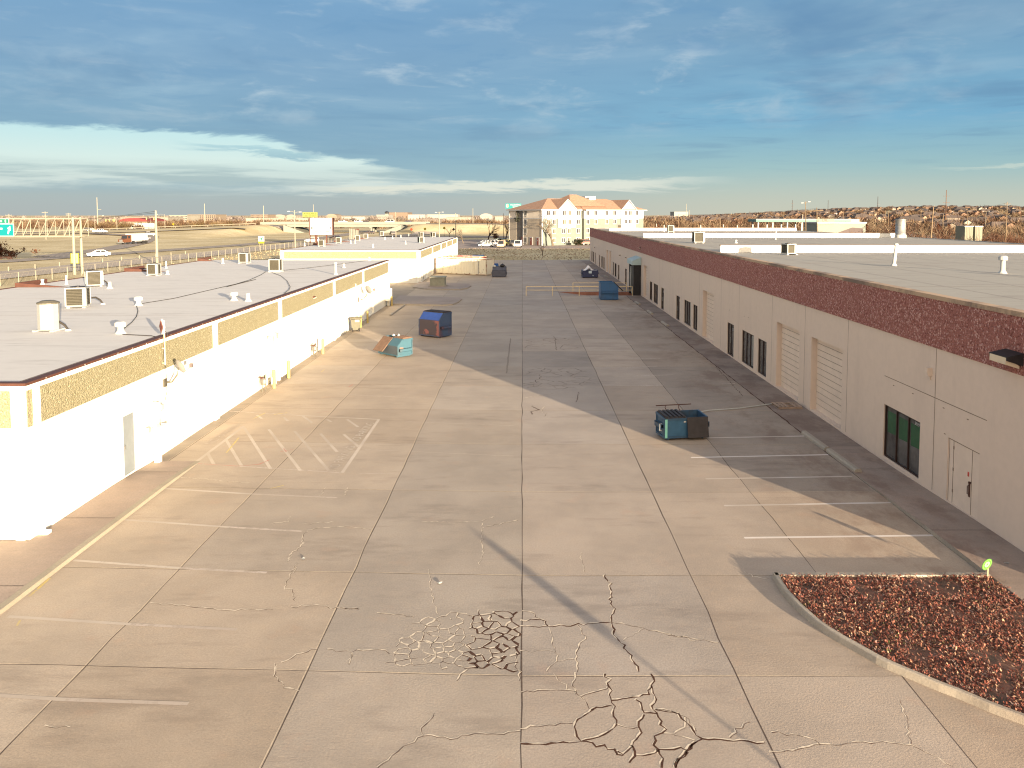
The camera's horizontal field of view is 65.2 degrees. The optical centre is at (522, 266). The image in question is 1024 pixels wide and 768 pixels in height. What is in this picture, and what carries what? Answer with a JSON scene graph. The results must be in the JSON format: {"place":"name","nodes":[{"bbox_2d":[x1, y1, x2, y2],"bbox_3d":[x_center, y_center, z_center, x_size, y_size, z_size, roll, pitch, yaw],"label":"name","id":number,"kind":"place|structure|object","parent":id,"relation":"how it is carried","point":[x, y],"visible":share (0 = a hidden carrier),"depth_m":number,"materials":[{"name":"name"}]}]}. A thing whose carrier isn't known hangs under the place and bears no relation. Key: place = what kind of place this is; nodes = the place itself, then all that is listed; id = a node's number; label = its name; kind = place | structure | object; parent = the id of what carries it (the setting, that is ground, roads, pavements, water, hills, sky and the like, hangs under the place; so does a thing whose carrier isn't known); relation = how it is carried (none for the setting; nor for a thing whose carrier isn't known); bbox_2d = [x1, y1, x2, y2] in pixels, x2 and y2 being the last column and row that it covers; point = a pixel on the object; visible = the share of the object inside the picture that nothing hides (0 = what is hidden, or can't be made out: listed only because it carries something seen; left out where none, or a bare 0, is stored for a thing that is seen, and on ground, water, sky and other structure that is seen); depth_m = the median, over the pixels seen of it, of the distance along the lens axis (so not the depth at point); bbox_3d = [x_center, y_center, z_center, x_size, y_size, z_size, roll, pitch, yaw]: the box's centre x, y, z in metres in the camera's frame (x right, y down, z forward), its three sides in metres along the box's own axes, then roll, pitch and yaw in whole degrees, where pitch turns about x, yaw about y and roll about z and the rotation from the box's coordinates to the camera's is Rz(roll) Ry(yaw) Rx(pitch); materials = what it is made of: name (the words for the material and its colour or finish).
{"place":"outdoors","nodes":[
{"label":"outdoors","id":0,"kind":"place"},
{"bbox_2d":[31,233,158,256],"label":"slip road","id":1,"kind":"structure","parent":0,"point":[120,246],"depth_m":220.39,"materials":[{"name":"asphalt"}]},
{"bbox_2d":[118,233,147,243],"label":"lorry","id":2,"kind":"object","parent":1,"relation":"on","point":[133,238],"visible":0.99,"depth_m":254.02,"materials":[{"name":"paint"}]},
{"bbox_2d":[0,231,437,278],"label":"frontage road","id":3,"kind":"structure","parent":0,"point":[93,265],"depth_m":161.06,"materials":[{"name":"asphalt"}]},
{"bbox_2d":[0,239,318,285],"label":"chain link fence","id":4,"kind":"object","parent":3,"relation":"on","point":[147,262],"visible":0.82,"depth_m":143.28,"materials":[{"name":"metal"}]},
{"bbox_2d":[302,212,317,241],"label":"letting sign","id":5,"kind":"object","parent":3,"relation":"on","point":[310,214],"visible":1,"depth_m":261.45,"materials":[{"name":"yellow"}]},
{"bbox_2d":[309,218,333,242],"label":"billboard","id":6,"kind":"object","parent":3,"relation":"on","point":[321,226],"visible":0.95,"depth_m":235.74,"materials":[{"name":"grey"}]},
{"bbox_2d":[280,237,456,282],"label":"building","id":7,"kind":"structure","parent":0,"point":[411,260],"depth_m":111.69,"materials":[{"name":"white paint"}]},
{"bbox_2d":[382,236,508,237],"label":"access road","id":8,"kind":"structure","parent":0,"point":[451,236],"depth_m":340.85,"materials":[{"name":"asphalt"}]},
{"bbox_2d":[0,260,1023,767],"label":"parking lot","id":9,"kind":"structure","parent":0,"point":[606,592],"depth_m":20.48,"materials":[{"name":"concrete"}]},
{"bbox_2d":[0,461,199,614],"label":"walk","id":10,"kind":"structure","parent":9,"relation":"on","point":[27,567],"depth_m":23.43,"materials":[{"name":"concrete"}]},
{"bbox_2d":[0,257,389,540],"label":"building","id":11,"kind":"structure","parent":9,"relation":"on","point":[76,419],"depth_m":33.25,"materials":[{"name":"white paint"}]},
{"bbox_2d":[32,300,65,331],"bbox_3d":[-19.620,2.036,33.137,0.860,1.250,0.900,0,4,0],"label":"air conditioner","id":12,"kind":"object","parent":11,"relation":"on","point":[48,314],"visible":0.99,"depth_m":32.83,"materials":[{"name":"metal"}]},
{"bbox_2d":[64,286,90,307],"bbox_3d":[-23.017,1.567,41.464,1.005,1.110,1.005,-1,4,-14],"label":"air conditioner","id":13,"kind":"object","parent":11,"relation":"on","point":[77,296],"visible":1,"depth_m":41.06,"materials":[{"name":"beige metal"}]},
{"bbox_2d":[84,270,103,285],"bbox_3d":[-28.690,0.783,53.592,1.005,1.110,1.005,-3,4,-34],"label":"air conditioner","id":14,"kind":"object","parent":11,"relation":"on","point":[93,277],"visible":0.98,"depth_m":53.24,"materials":[{"name":"beige metal"}]},
{"bbox_2d":[114,321,126,333],"bbox_3d":[-16.226,2.472,32.311,0.462,0.487,0.462,0,4,0],"label":"roof vent","id":15,"kind":"object","parent":11,"relation":"on","point":[120,325],"visible":1,"depth_m":32.19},
{"bbox_2d":[121,408,137,477],"bbox_3d":[-14.102,6.322,28.683,0.075,2.240,1.030,0,4,0],"label":"door","id":16,"kind":"structure","parent":11,"relation":"in","point":[128,420],"depth_m":28.67,"materials":[{"name":"metal"}]},
{"bbox_2d":[146,263,161,275],"bbox_3d":[-29.095,0.221,63.224,0.860,0.990,0.900,0,4,-3],"label":"air conditioner","id":17,"kind":"object","parent":11,"relation":"on","point":[153,268],"visible":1,"depth_m":62.86,"materials":[{"name":"beige metal"}]},
{"bbox_2d":[145,402,168,461],"bbox_3d":[-13.890,6.297,30.470,0.320,2.300,1.240,0,4,0],"label":"electric meter","id":18,"kind":"object","parent":11,"relation":"attached to","point":[159,437],"visible":0.99,"depth_m":30.33,"materials":[{"name":"metal"}]},
{"bbox_2d":[159,319,167,424],"bbox_3d":[-13.918,4.278,31.082,0.308,4.450,0.920,-1,4,-20],"label":"electrical service mast","id":19,"kind":"object","parent":18,"relation":"attached to","point":[162,326],"visible":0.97,"depth_m":31.09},
{"bbox_2d":[163,360,192,386],"bbox_3d":[-13.581,4.187,31.567,0.943,1.070,0.611,0,4,0],"label":"dish antenna","id":20,"kind":"object","parent":11,"relation":"attached to","point":[180,366],"visible":0.98,"depth_m":31.39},
{"bbox_2d":[180,360,203,435],"bbox_3d":[-14.285,5.626,34.410,0.030,2.870,2.650,0,4,0],"label":"roll up door","id":21,"kind":"structure","parent":11,"relation":"in","point":[191,380],"depth_m":34.62,"materials":[{"name":"metal"}]},
{"bbox_2d":[142,272,264,303],"bbox_3d":[-20.204,1.224,54.908,1.547,0.032,24.334,0,4,-2],"label":"roof cable","id":22,"kind":"object","parent":11,"relation":"on","point":[207,290],"visible":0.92,"depth_m":50.93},
{"bbox_2d":[238,252,250,262],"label":"air conditioner","id":23,"kind":"object","parent":11,"relation":"on","point":[244,257],"visible":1,"depth_m":78.62,"materials":[{"name":"beige metal"}]},
{"bbox_2d":[268,258,282,271],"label":"air conditioner","id":24,"kind":"object","parent":11,"relation":"on","point":[275,264],"visible":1,"depth_m":66.83,"materials":[{"name":"beige metal"}]},
{"bbox_2d":[267,332,286,383],"bbox_3d":[-13.790,5.143,44.906,0.580,2.740,1.900,0,4,0],"label":"electrical cabinet","id":25,"kind":"object","parent":11,"relation":"attached to","point":[277,361],"visible":0.94,"depth_m":44.82,"materials":[{"name":"metal"}]},
{"bbox_2d":[289,319,293,364],"bbox_3d":[-14.285,4.666,49.254,0.030,2.870,1.500,0,4,0],"label":"roll up door","id":26,"kind":"structure","parent":11,"relation":"in","point":[291,322],"depth_m":49.47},
{"bbox_2d":[322,304,326,342],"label":"roll up door","id":27,"kind":"structure","parent":11,"relation":"in","point":[324,310],"depth_m":57.74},
{"bbox_2d":[353,284,363,317],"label":"electrical cabinet","id":28,"kind":"object","parent":11,"relation":"attached to","point":[358,308],"visible":0.94,"depth_m":68.15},
{"bbox_2d":[368,283,371,313],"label":"roll up door","id":29,"kind":"structure","parent":11,"relation":"in","point":[370,285],"depth_m":75.23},
{"bbox_2d":[350,317,361,331],"bbox_3d":[-13.443,4.670,64.688,0.840,1.130,1.018,-1,4,-8],"label":"trash cart","id":30,"kind":"object","parent":9,"relation":"on","point":[355,322],"visible":1,"depth_m":64.36,"materials":[{"name":"grey plastic"}]},
{"bbox_2d":[385,288,391,305],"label":"electrical cabinet","id":31,"kind":"object","parent":9,"relation":"on","point":[388,293],"visible":0.96,"depth_m":82.08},
{"bbox_2d":[373,335,412,356],"bbox_3d":[-8.674,5.325,53.510,2.370,1.266,1.765,4,5,44],"label":"dumpster","id":32,"kind":"object","parent":9,"relation":"on","point":[397,346],"visible":0.97,"depth_m":53.15,"materials":[{"name":"blue paint"}]},
{"bbox_2d":[390,296,461,305],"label":"concrete pad","id":33,"kind":"object","parent":9,"relation":"on","point":[424,300],"visible":1,"depth_m":86.42,"materials":[{"name":"concrete"}]},
{"bbox_2d":[418,309,451,337],"bbox_3d":[-6.745,4.434,62.017,2.340,1.946,1.540,2,4,34],"label":"dumpster","id":34,"kind":"object","parent":9,"relation":"on","point":[435,323],"visible":1,"depth_m":61.51,"materials":[{"name":"blue paint"}]},
{"bbox_2d":[412,282,470,289],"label":"concrete pad","id":35,"kind":"object","parent":9,"relation":"on","point":[449,286],"visible":0.98,"depth_m":103.22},
{"bbox_2d":[429,276,446,285],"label":"transformer box","id":36,"kind":"object","parent":35,"relation":"on","point":[437,280],"visible":1,"depth_m":103.56,"materials":[{"name":"green paint"}]},
{"bbox_2d":[436,257,493,275],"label":"shipping container","id":37,"kind":"object","parent":9,"relation":"on","point":[464,266],"visible":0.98,"depth_m":124.93,"materials":[{"name":"metal"}]},
{"bbox_2d":[443,255,486,257],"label":"shipping container","id":38,"kind":"object","parent":9,"relation":"on","point":[465,256],"visible":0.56,"depth_m":131.41,"materials":[{"name":"metal"}]},
{"bbox_2d":[0,344,932,704],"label":"parking markings","id":39,"kind":"object","parent":9,"relation":"on","point":[302,530],"visible":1,"depth_m":24.62,"materials":[{"name":"white paint"}]},
{"bbox_2d":[491,266,506,276],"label":"dumpster","id":40,"kind":"object","parent":9,"relation":"on","point":[498,271],"visible":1,"depth_m":120.04,"materials":[{"name":"metal"}]},
{"bbox_2d":[526,286,632,295],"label":"guard railing","id":41,"kind":"object","parent":9,"relation":"on","point":[575,286],"visible":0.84,"depth_m":92.62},
{"bbox_2d":[581,269,598,277],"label":"dumpster","id":42,"kind":"object","parent":9,"relation":"on","point":[590,273],"visible":1,"depth_m":118.82,"materials":[{"name":"blue paint"}]},
{"bbox_2d":[598,281,622,299],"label":"dumpster","id":43,"kind":"object","parent":9,"relation":"on","point":[608,290],"visible":1,"depth_m":87.95,"materials":[{"name":"blue paint"}]},
{"bbox_2d":[654,404,708,439],"bbox_3d":[6.750,6.611,33.895,2.205,1.231,1.398,-1,4,-11],"label":"dumpster","id":44,"kind":"object","parent":9,"relation":"on","point":[672,423],"visible":1,"depth_m":33.41,"materials":[{"name":"blue paint"}]},
{"bbox_2d":[582,261,870,477],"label":"walkway","id":45,"kind":"structure","parent":9,"relation":"on","point":[759,388],"depth_m":44.32,"materials":[{"name":"concrete"}]},
{"bbox_2d":[771,402,802,408],"bbox_3d":[12.966,6.824,39.197,1.200,0.122,1.040,0,4,-2],"label":"wooden pallet","id":46,"kind":"object","parent":45,"relation":"on","point":[780,405],"visible":1,"depth_m":39.13,"materials":[{"name":"brown wood"}]},
{"bbox_2d":[701,403,771,411],"bbox_3d":[10.518,6.873,38.841,4.494,0.067,0.232,-1,4,-21],"label":"parking line","id":47,"kind":"object","parent":9,"relation":"on","point":[736,408],"visible":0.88,"depth_m":38.68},
{"bbox_2d":[590,228,1023,551],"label":"warehouse","id":48,"kind":"structure","parent":9,"relation":"on","point":[852,336],"depth_m":34.04,"materials":[{"name":"beige paint"}]},
{"bbox_2d":[685,300,690,326],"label":"window","id":49,"kind":"structure","parent":48,"relation":"in","point":[687,304],"depth_m":66.88,"materials":[{"name":"black glass"}]},
{"bbox_2d":[693,305,697,330],"bbox_3d":[13.883,4.088,63.847,0.074,2.000,1.600,0,4,0],"label":"window","id":50,"kind":"structure","parent":48,"relation":"in","point":[695,307],"depth_m":64.17,"materials":[{"name":"black glass"}]},
{"bbox_2d":[692,231,704,242],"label":"air conditioner","id":51,"kind":"object","parent":48,"relation":"on","point":[698,236],"visible":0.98,"depth_m":78.18,"materials":[{"name":"white metal"}]},
{"bbox_2d":[706,292,713,340],"bbox_3d":[14.095,3.705,59.463,0.050,3.570,3.400,0,4,0],"label":"roll up door","id":52,"kind":"structure","parent":48,"relation":"in","point":[710,297],"depth_m":60.11,"materials":[{"name":"beige paint"}]},
{"bbox_2d":[728,322,733,356],"bbox_3d":[13.851,4.862,53.049,0.127,2.150,1.650,0,4,0],"label":"glass door","id":53,"kind":"structure","parent":48,"relation":"in","point":[730,326],"depth_m":53.14,"materials":[{"name":"black glass"}]},
{"bbox_2d":[742,330,753,367],"bbox_3d":[13.883,5.063,49.004,0.074,2.030,2.550,0,4,0],"label":"window","id":54,"kind":"structure","parent":48,"relation":"in","point":[748,339],"depth_m":49.14,"materials":[{"name":"black glass"}]},
{"bbox_2d":[758,339,766,376],"bbox_3d":[13.883,5.254,46.060,0.074,2.030,1.650,0,4,0],"label":"window","id":55,"kind":"structure","parent":48,"relation":"in","point":[762,344],"depth_m":46.28,"materials":[{"name":"black glass"}]},
{"bbox_2d":[780,243,797,254],"bbox_3d":[18.600,-1.221,55.838,0.860,0.830,0.900,-1,4,-17],"label":"air conditioner","id":56,"kind":"object","parent":48,"relation":"on","point":[788,248],"visible":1,"depth_m":55.56,"materials":[{"name":"white metal"}]},
{"bbox_2d":[781,324,799,396],"bbox_3d":[14.095,4.881,41.677,0.050,3.520,3.550,0,4,0],"label":"roll up door","id":57,"kind":"structure","parent":48,"relation":"in","point":[790,336],"depth_m":41.95,"materials":[{"name":"beige paint"}]},
{"bbox_2d":[816,339,842,424],"bbox_3d":[14.095,5.231,36.413,0.050,3.500,3.700,0,4,0],"label":"roll up door","id":58,"kind":"structure","parent":48,"relation":"in","point":[829,357],"depth_m":36.63,"materials":[{"name":"beige paint"}]},
{"bbox_2d":[890,243,898,265],"bbox_3d":[20.367,-0.638,43.696,0.357,1.240,0.357,5,4,0],"label":"roof vent","id":59,"kind":"object","parent":48,"relation":"on","point":[895,254],"visible":0.98,"depth_m":43.63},
{"bbox_2d":[894,219,905,237],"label":"exhaust duct","id":60,"kind":"object","parent":48,"relation":"on","point":[900,228],"visible":1,"depth_m":95.92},
{"bbox_2d":[884,404,919,477],"bbox_3d":[13.880,6.330,29.184,0.080,2.000,2.770,0,4,0],"label":"window","id":61,"kind":"structure","parent":48,"relation":"in","point":[902,432],"depth_m":29.24,"materials":[{"name":"black glass"}]},
{"bbox_2d":[947,438,979,518],"bbox_3d":[13.809,6.620,25.089,0.122,2.050,1.780,0,4,0],"label":"door","id":62,"kind":"structure","parent":48,"relation":"in","point":[963,462],"depth_m":25.07,"materials":[{"name":"beige paint"}]},
{"bbox_2d":[998,256,1007,273],"bbox_3d":[22.959,-0.084,38.215,0.420,0.835,0.420,0,4,0],"label":"roof vent","id":63,"kind":"object","parent":48,"relation":"on","point":[1002,259],"visible":1,"depth_m":38.12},
{"bbox_2d":[989,348,1023,368],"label":"wall light","id":64,"kind":"object","parent":48,"relation":"attached to","point":[1011,358],"visible":1,"depth_m":22.07,"materials":[{"name":"black plastic"}]},
{"bbox_2d":[801,431,828,450],"bbox_3d":[12.130,7.204,33.109,0.260,0.150,2.451,0,4,-1],"label":"parking stop","id":65,"kind":"object","parent":9,"relation":"on","point":[815,441],"visible":0.95,"depth_m":32.96,"materials":[{"name":"concrete"}]},
{"bbox_2d":[826,448,861,471],"bbox_3d":[12.205,7.376,30.439,0.260,0.150,2.601,0,4,-2],"label":"parking stop","id":66,"kind":"object","parent":9,"relation":"on","point":[842,460],"visible":1,"depth_m":30.27,"materials":[{"name":"concrete"}]},
{"bbox_2d":[772,572,1023,724],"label":"island kerb","id":67,"kind":"structure","parent":9,"relation":"on","point":[911,674],"depth_m":17.11,"materials":[{"name":"concrete"}]},
{"bbox_2d":[780,572,1023,712],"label":"planting bed","id":68,"kind":"object","parent":67,"relation":"in","point":[994,660],"visible":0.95,"depth_m":18.17,"materials":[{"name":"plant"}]},
{"bbox_2d":[982,559,991,575],"bbox_3d":[11.930,7.755,20.550,0.247,0.511,0.053,0,4,0],"label":"yard sign","id":69,"kind":"object","parent":68,"relation":"on","point":[987,564],"visible":0.98,"depth_m":20.53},
{"bbox_2d":[0,208,1023,288],"bbox_3d":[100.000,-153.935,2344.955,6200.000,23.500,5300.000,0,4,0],"label":"ground","id":70,"kind":"structure","parent":0,"point":[196,237],"depth_m":270.93,"materials":[{"name":"beige plant"}]},
{"bbox_2d":[0,239,12,258],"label":"shrub","id":71,"kind":"object","parent":70,"relation":"on","point":[3,250],"visible":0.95,"depth_m":169.29,"materials":[{"name":"brown plant"}]},
{"bbox_2d":[0,247,39,258],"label":"shrub","id":72,"kind":"object","parent":70,"relation":"on","point":[10,255],"visible":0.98,"depth_m":169.70,"materials":[{"name":"brown plant"}]},
{"bbox_2d":[0,217,88,274],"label":"gantry sign","id":73,"kind":"object","parent":70,"relation":"on","point":[6,229],"visible":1,"depth_m":124.86,"materials":[{"name":"metal"}]},
{"bbox_2d":[14,223,255,232],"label":"guard rail","id":74,"kind":"object","parent":70,"relation":"on","point":[138,227],"visible":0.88,"depth_m":408.55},
{"bbox_2d":[129,223,154,229],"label":"lorry","id":75,"kind":"object","parent":70,"relation":"on","point":[147,225],"visible":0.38,"depth_m":460.61,"materials":[{"name":"paint"}]},
{"bbox_2d":[119,218,165,223],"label":"distant building","id":76,"kind":"structure","parent":70,"relation":"on","point":[136,220],"depth_m":618.06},
{"bbox_2d":[14,225,282,232],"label":"highway","id":77,"kind":"structure","parent":70,"relation":"on","point":[279,226],"depth_m":418.41,"materials":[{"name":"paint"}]},
{"bbox_2d":[155,211,158,262],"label":"utility pole","id":78,"kind":"object","parent":70,"relation":"on","point":[156,241],"visible":0.79,"depth_m":149.82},
{"bbox_2d":[82,220,240,229],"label":"verge brush","id":79,"kind":"object","parent":70,"relation":"on","point":[104,226],"visible":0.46,"depth_m":457.70,"materials":[{"name":"brown plant"}]},
{"bbox_2d":[169,215,199,221],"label":"distant building","id":80,"kind":"structure","parent":70,"relation":"on","point":[190,217],"depth_m":1001.92,"materials":[{"name":"beige concrete"}]},
{"bbox_2d":[0,230,381,262],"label":"exit ramp","id":81,"kind":"structure","parent":70,"relation":"on","point":[113,253],"depth_m":213.98,"materials":[{"name":"asphalt"}]},
{"bbox_2d":[86,250,110,256],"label":"car","id":82,"kind":"object","parent":81,"relation":"on","point":[100,252],"visible":1,"depth_m":177.46,"materials":[{"name":"paint"}]},
{"bbox_2d":[188,214,226,220],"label":"distant building","id":83,"kind":"structure","parent":70,"relation":"on","point":[209,217],"depth_m":1098.05,"materials":[{"name":"beige concrete"}]},
{"bbox_2d":[9,218,508,228],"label":"treeline","id":84,"kind":"object","parent":70,"relation":"on","point":[180,221],"visible":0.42,"depth_m":656.25,"materials":[{"name":"brown plant"}]},
{"bbox_2d":[245,218,308,221],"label":"distant building","id":85,"kind":"structure","parent":70,"relation":"on","point":[249,219],"depth_m":997.84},
{"bbox_2d":[0,214,676,221],"bbox_3d":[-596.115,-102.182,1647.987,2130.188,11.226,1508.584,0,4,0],"label":"treeline","id":86,"kind":"object","parent":70,"relation":"on","point":[228,218],"visible":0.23,"depth_m":1317.81,"materials":[{"name":"brown plant"}]},
{"bbox_2d":[260,222,429,232],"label":"highway overpass","id":87,"kind":"object","parent":70,"relation":"on","point":[289,227],"visible":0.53,"depth_m":415.18,"materials":[{"name":"concrete"}]},
{"bbox_2d":[342,216,369,220],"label":"distant building","id":88,"kind":"structure","parent":70,"relation":"on","point":[360,217],"depth_m":1197.98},
{"bbox_2d":[389,212,411,217],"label":"distant building","id":89,"kind":"structure","parent":70,"relation":"on","point":[403,214],"depth_m":1896.04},
{"bbox_2d":[427,214,459,219],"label":"distant building","id":90,"kind":"structure","parent":70,"relation":"on","point":[441,216],"depth_m":1347.29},
{"bbox_2d":[643,205,1023,229],"bbox_3d":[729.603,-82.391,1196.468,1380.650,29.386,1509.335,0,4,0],"label":"hillside trees","id":91,"kind":"object","parent":70,"relation":"on","point":[715,221],"visible":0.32,"depth_m":655.08,"materials":[{"name":"brown plant"}]},
{"bbox_2d":[643,219,1023,238],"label":"brush","id":92,"kind":"object","parent":70,"relation":"on","point":[1016,229],"visible":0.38,"depth_m":368.55,"materials":[{"name":"brown plant"}]},
{"bbox_2d":[891,216,924,223],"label":"house","id":93,"kind":"structure","parent":70,"relation":"on","point":[915,218],"depth_m":566.05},
{"bbox_2d":[813,230,1023,243],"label":"brush thicket","id":94,"kind":"object","parent":70,"relation":"on","point":[1010,238],"visible":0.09,"depth_m":261.28,"materials":[{"name":"brown plant"}]},
{"bbox_2d":[933,222,964,227],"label":"house","id":95,"kind":"structure","parent":70,"relation":"on","point":[945,224],"depth_m":420.26,"materials":[{"name":"brick"}]},
{"bbox_2d":[955,226,973,240],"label":"storage box","id":96,"kind":"object","parent":70,"relation":"on","point":[964,231],"visible":0.67,"depth_m":230.27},
{"bbox_2d":[973,226,982,240],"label":"storage box","id":97,"kind":"object","parent":70,"relation":"on","point":[977,231],"visible":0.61,"depth_m":229.87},
{"bbox_2d":[981,222,1017,231],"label":"house","id":98,"kind":"structure","parent":70,"relation":"on","point":[998,223],"depth_m":427.52,"materials":[{"name":"brick"}]},
{"bbox_2d":[0,0,1023,215],"label":"sky","id":99,"kind":"structure","parent":0,"point":[123,107],"materials":[{"name":"blue"}]},
{"bbox_2d":[457,240,589,248],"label":"hotel yard","id":100,"kind":"structure","parent":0,"point":[468,244],"depth_m":234.55,"materials":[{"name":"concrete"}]},
{"bbox_2d":[536,212,553,245],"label":"bare tree","id":101,"kind":"object","parent":100,"relation":"on","point":[547,232],"visible":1,"depth_m":238.68,"materials":[{"name":"brown plant"}]},
{"bbox_2d":[506,194,646,245],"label":"hotel","id":102,"kind":"structure","parent":100,"relation":"on","point":[571,218],"depth_m":248.73,"materials":[{"name":"beige paint"}]},
{"bbox_2d":[457,248,589,259],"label":"dry grass","id":103,"kind":"structure","parent":0,"point":[523,252],"depth_m":192.51,"materials":[{"name":"brown plant"}]},
{"bbox_2d":[559,292,631,294],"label":"dock ramp","id":104,"kind":"structure","parent":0,"point":[588,293],"depth_m":97.41,"materials":[{"name":"concrete"}]},
{"bbox_2d":[829,453,1023,602],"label":"sidewalk","id":105,"kind":"structure","parent":0,"point":[974,543],"depth_m":24.07,"materials":[{"name":"concrete"}]},
{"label":"station forecourt","id":106,"kind":"structure","parent":0,"visible":0},
{"bbox_2d":[748,219,849,230],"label":"fuel canopy","id":107,"kind":"object","parent":106,"relation":"on","point":[790,220],"visible":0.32,"depth_m":339.48,"materials":[{"name":"metal"}]},
{"bbox_2d":[803,219,866,232],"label":"fuel station","id":108,"kind":"object","parent":106,"relation":"on","point":[851,226],"visible":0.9,"depth_m":299.71,"materials":[{"name":"beige metal"}]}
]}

